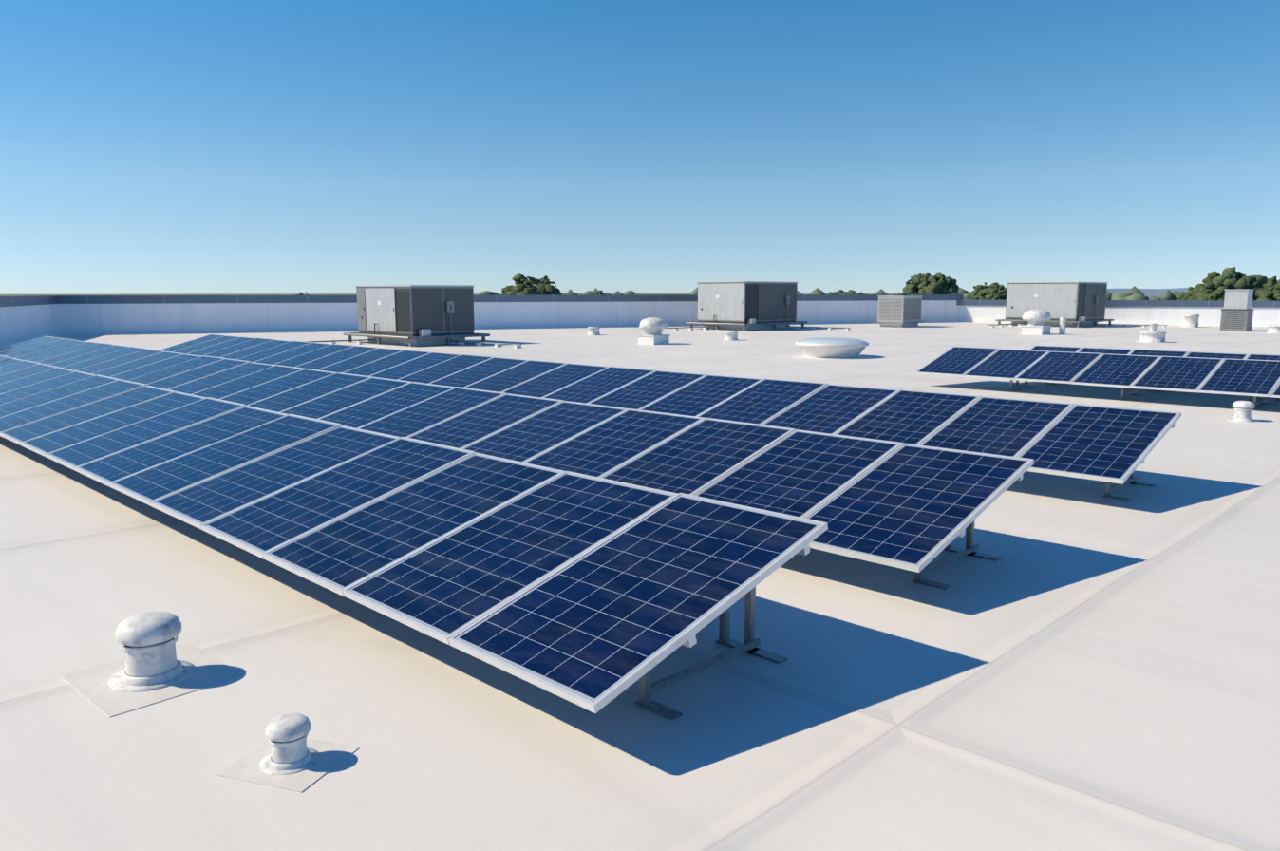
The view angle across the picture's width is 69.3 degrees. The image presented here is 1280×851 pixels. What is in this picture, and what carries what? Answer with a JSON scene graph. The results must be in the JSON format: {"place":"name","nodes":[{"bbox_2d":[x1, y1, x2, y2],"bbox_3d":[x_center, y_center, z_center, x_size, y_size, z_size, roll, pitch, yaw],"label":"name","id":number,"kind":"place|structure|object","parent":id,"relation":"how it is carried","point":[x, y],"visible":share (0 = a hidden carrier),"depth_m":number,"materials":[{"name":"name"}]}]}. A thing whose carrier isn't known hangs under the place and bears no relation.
{"place":"outdoors","nodes":[
{"label":"outdoors","id":0,"kind":"place"},
{"bbox_2d":[0,293,1161,299],"bbox_3d":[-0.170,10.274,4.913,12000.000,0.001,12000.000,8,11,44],"label":"ground","id":1,"kind":"structure","parent":0,"point":[260,294],"depth_m":3597.40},
{"bbox_2d":[498,272,562,295],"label":"tree","id":2,"kind":"object","parent":1,"relation":"on","point":[530,286],"visible":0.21,"depth_m":92.06,"materials":[{"name":"green plant"}]},
{"bbox_2d":[589,290,609,294],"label":"tree","id":3,"kind":"object","parent":1,"relation":"on","point":[598,292],"visible":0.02,"depth_m":148.59,"materials":[{"name":"green plant"}]},
{"bbox_2d":[0,321,1279,850],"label":"building roof","id":4,"kind":"structure","parent":1,"relation":"on","point":[1081,666],"depth_m":4.42,"materials":[{"name":"white"}]},
{"bbox_2d":[60,611,244,717],"bbox_3d":[-2.396,1.082,4.534,0.660,0.314,0.607,7,11,42],"label":"roof vent","id":5,"kind":"object","parent":4,"relation":"on","point":[157,665],"visible":1,"depth_m":4.45,"materials":[{"name":"white metal"}]},
{"bbox_2d":[216,713,358,792],"bbox_3d":[-1.408,1.262,3.716,0.396,0.190,0.364,3,9,18],"label":"roof vent","id":6,"kind":"object","parent":4,"relation":"on","point":[289,755],"visible":1,"depth_m":3.66,"materials":[{"name":"white metal"}]},
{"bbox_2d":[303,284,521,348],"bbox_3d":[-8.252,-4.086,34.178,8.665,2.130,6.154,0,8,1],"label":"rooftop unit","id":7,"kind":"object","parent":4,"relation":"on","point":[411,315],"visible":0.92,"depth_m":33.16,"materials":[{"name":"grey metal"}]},
{"bbox_2d":[0,354,828,713],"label":"solar panels","id":8,"kind":"object","parent":4,"relation":"on","point":[592,593],"visible":1,"depth_m":5.49,"materials":[{"name":"blue glass"}]},
{"bbox_2d":[0,336,1034,572],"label":"solar panels","id":9,"kind":"object","parent":4,"relation":"on","point":[910,507],"visible":0.67,"depth_m":8.02,"materials":[{"name":"blue glass"}]},
{"bbox_2d":[586,326,601,335],"bbox_3d":[-2.031,-4.159,40.759,0.625,0.360,0.625,8,11,44],"label":"roof vent","id":10,"kind":"object","parent":4,"relation":"on","point":[592,330],"visible":1,"depth_m":40.55,"materials":[{"name":"white metal"}]},
{"bbox_2d":[0,294,1279,347],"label":"parapet walls","id":11,"kind":"structure","parent":4,"relation":"on","point":[26,318],"depth_m":47.62,"materials":[{"name":"paint"}]},
{"bbox_2d":[637,317,670,344],"bbox_3d":[0.488,-3.431,33.664,1.040,0.980,1.040,8,11,44],"label":"exhaust fan","id":12,"kind":"object","parent":4,"relation":"on","point":[652,327],"visible":0.98,"depth_m":33.36},
{"bbox_2d":[159,334,1181,484],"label":"solar panels","id":13,"kind":"object","parent":4,"relation":"on","point":[1115,444],"visible":0.77,"depth_m":11.18,"materials":[{"name":"blue glass"}]},
{"bbox_2d":[635,544,809,720],"bbox_3d":[-10.104,-0.568,14.758,29.960,0.678,1.017,8,11,44],"label":"solar panel support","id":14,"kind":"object","parent":4,"relation":"on","point":[648,687],"visible":0.04,"depth_m":4.62,"materials":[{"name":"grey metal"}]},
{"bbox_2d":[723,331,737,340],"bbox_3d":[3.583,-3.520,36.386,0.625,0.340,0.625,8,11,44],"label":"roof vent","id":15,"kind":"object","parent":4,"relation":"on","point":[730,335],"visible":1,"depth_m":36.17,"materials":[{"name":"white metal"}]},
{"bbox_2d":[661,281,850,331],"bbox_3d":[5.057,-6.171,47.681,6.228,2.410,9.762,41,42,78],"label":"rooftop unit","id":16,"kind":"object","parent":4,"relation":"on","point":[744,305],"visible":0.96,"depth_m":46.38,"materials":[{"name":"grey metal"}]},
{"bbox_2d":[795,337,868,357],"bbox_3d":[5.621,-2.296,27.145,2.120,0.550,2.120,8,11,44],"label":"skylight","id":17,"kind":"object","parent":4,"relation":"on","point":[832,348],"depth_m":26.42,"materials":[{"name":"plastic"}]},
{"bbox_2d":[873,293,924,327],"bbox_3d":[14.135,-6.262,50.453,1.800,1.800,2.300,8,11,44],"label":"condenser unit","id":18,"kind":"object","parent":4,"relation":"on","point":[898,310],"visible":1,"depth_m":49.81,"materials":[{"name":"grey metal"}]},
{"bbox_2d":[912,474,1022,589],"bbox_3d":[-6.882,-0.627,15.170,25.960,0.678,1.017,8,11,44],"label":"solar panel support","id":19,"kind":"object","parent":4,"relation":"on","point":[970,549],"visible":0.04,"depth_m":6.42,"materials":[{"name":"grey metal"}]},
{"bbox_2d":[1020,309,1051,335],"bbox_3d":[17.763,-4.636,41.530,1.196,1.124,1.196,8,11,44],"label":"exhaust fan","id":20,"kind":"object","parent":4,"relation":"on","point":[1036,319],"visible":1,"depth_m":41.19},
{"bbox_2d":[1058,317,1066,334],"bbox_3d":[18.755,-4.411,41.140,0.300,0.750,0.300,8,11,44],"label":"vent pipe","id":21,"kind":"object","parent":4,"relation":"on","point":[1063,320],"visible":1,"depth_m":41.05,"materials":[{"name":"white metal"}]},
{"bbox_2d":[988,282,1167,327],"bbox_3d":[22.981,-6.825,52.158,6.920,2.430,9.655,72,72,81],"label":"rooftop unit","id":22,"kind":"object","parent":4,"relation":"on","point":[1078,304],"visible":0.81,"depth_m":50.56,"materials":[{"name":"grey metal"}]},
{"bbox_2d":[915,346,1279,397],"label":"solar panels","id":23,"kind":"object","parent":4,"relation":"on","point":[1251,377],"visible":1,"depth_m":16.64,"materials":[{"name":"blue glass"}]},
{"bbox_2d":[1102,424,1174,500],"bbox_3d":[-3.683,-0.885,16.967,23.960,0.678,1.017,8,11,44],"label":"solar panel support","id":24,"kind":"object","parent":4,"relation":"on","point":[1109,488],"depth_m":8.65,"materials":[{"name":"grey metal"}]},
{"bbox_2d":[1008,379,1277,409],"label":"solar panel supports","id":25,"kind":"object","parent":4,"relation":"on","point":[1134,391],"visible":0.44,"depth_m":16.52,"materials":[{"name":"grey metal"}]},
{"bbox_2d":[1136,322,1167,342],"bbox_3d":[19.360,-3.506,34.988,1.050,0.710,1.050,8,11,44],"label":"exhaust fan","id":26,"kind":"object","parent":4,"relation":"on","point":[1152,335],"visible":1,"depth_m":34.70},
{"bbox_2d":[1029,345,1279,360],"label":"solar panels","id":27,"kind":"object","parent":4,"relation":"on","point":[1182,353],"visible":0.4,"depth_m":18.37,"materials":[{"name":"blue glass"}]},
{"bbox_2d":[1045,381,1279,399],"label":"solar panel supports","id":28,"kind":"object","parent":4,"relation":"on","point":[1153,389],"visible":0.06,"depth_m":17.71,"materials":[{"name":"grey metal"}]},
{"bbox_2d":[1181,314,1200,327],"bbox_3d":[29.520,-5.615,49.679,0.900,0.700,0.900,8,11,44],"label":"roof vent","id":29,"kind":"object","parent":4,"relation":"on","point":[1190,320],"visible":1,"depth_m":49.39,"materials":[{"name":"white metal"}]},
{"bbox_2d":[1220,289,1254,331],"bbox_3d":[28.984,-5.583,44.966,1.160,2.020,1.160,8,11,44],"label":"rooftop hvac unit","id":30,"kind":"object","parent":4,"relation":"on","point":[1236,312],"visible":0.96,"depth_m":44.59,"materials":[{"name":"grey metal"}]},
{"bbox_2d":[1227,400,1257,422],"bbox_3d":[8.839,-0.214,13.584,0.361,0.296,0.361,8,11,44],"label":"roof vent","id":31,"kind":"object","parent":4,"relation":"on","point":[1243,409],"visible":1,"depth_m":13.50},
{"bbox_2d":[1267,324,1279,333],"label":"roof vent","id":32,"kind":"object","parent":4,"relation":"on","point":[1273,329],"visible":1,"depth_m":42.73,"materials":[{"name":"white metal"}]},
{"bbox_2d":[475,285,1188,300],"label":"tree line","id":33,"kind":"object","parent":1,"relation":"on","point":[1134,292],"visible":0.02,"depth_m":326.19,"materials":[{"name":"green plant"}]},
{"bbox_2d":[826,289,867,294],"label":"tree","id":34,"kind":"object","parent":1,"relation":"on","point":[841,291],"visible":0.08,"depth_m":162.81,"materials":[{"name":"green plant"}]},
{"bbox_2d":[902,271,959,294],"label":"tree","id":35,"kind":"object","parent":1,"relation":"on","point":[928,283],"visible":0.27,"depth_m":106.84,"materials":[{"name":"green plant"}]},
{"bbox_2d":[963,282,1007,300],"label":"tree","id":36,"kind":"object","parent":1,"relation":"on","point":[994,291],"visible":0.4,"depth_m":114.76,"materials":[{"name":"green plant"}]},
{"bbox_2d":[1106,287,1188,296],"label":"distant hills","id":37,"kind":"structure","parent":1,"relation":"on","point":[1152,291],"depth_m":2259.31,"materials":[{"name":"blue"}]},
{"bbox_2d":[1177,266,1267,301],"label":"tree","id":38,"kind":"object","parent":1,"relation":"on","point":[1214,285],"visible":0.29,"depth_m":82.24,"materials":[{"name":"green plant"}]},
{"bbox_2d":[1252,279,1279,301],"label":"tree","id":39,"kind":"object","parent":1,"relation":"on","point":[1269,292],"visible":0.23,"depth_m":79.04,"materials":[{"name":"green plant"}]},
{"bbox_2d":[1261,276,1277,288],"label":"tree","id":40,"kind":"object","parent":1,"relation":"on","point":[1271,281],"depth_m":84.64,"materials":[{"name":"green plant"}]},
{"bbox_2d":[0,0,1279,294],"label":"sky","id":41,"kind":"structure","parent":0,"point":[147,146],"materials":[{"name":"blue"}]}
]}

